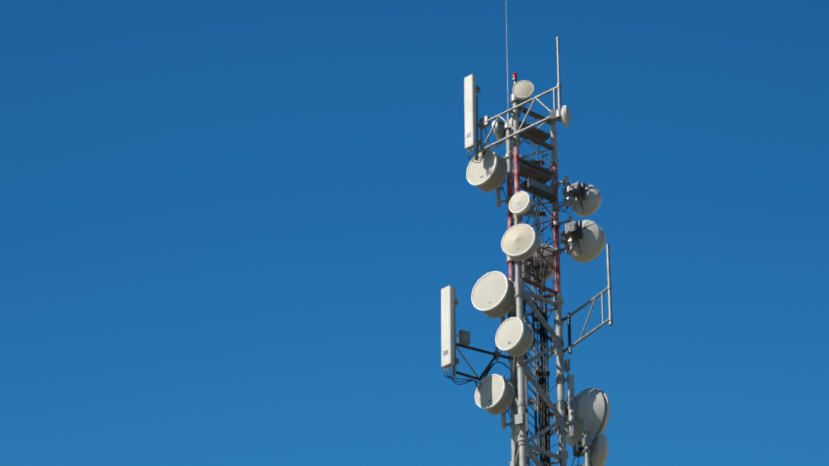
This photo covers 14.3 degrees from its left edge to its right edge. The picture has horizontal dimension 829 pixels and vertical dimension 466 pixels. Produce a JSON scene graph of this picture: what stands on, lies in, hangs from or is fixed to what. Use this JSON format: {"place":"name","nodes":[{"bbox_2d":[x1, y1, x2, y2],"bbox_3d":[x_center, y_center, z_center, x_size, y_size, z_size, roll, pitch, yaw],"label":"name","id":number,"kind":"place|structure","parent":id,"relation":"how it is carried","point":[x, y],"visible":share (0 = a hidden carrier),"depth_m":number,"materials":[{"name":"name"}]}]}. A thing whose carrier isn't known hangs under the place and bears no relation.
{"place":"outdoors","nodes":[
{"label":"outdoors","id":0,"kind":"place"},
{"bbox_2d":[0,0,828,465],"label":"sky","id":1,"kind":"structure","parent":0,"point":[232,232],"materials":[{"name":"blue"}]},
{"label":"ground","id":2,"kind":"structure","parent":0,"visible":0},
{"bbox_2d":[441,1,612,465],"bbox_3d":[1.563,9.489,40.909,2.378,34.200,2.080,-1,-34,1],"label":"lattice tower","id":3,"kind":"structure","parent":2,"relation":"on","point":[579,424],"depth_m":46.66,"materials":[{"name":"grey metal"}]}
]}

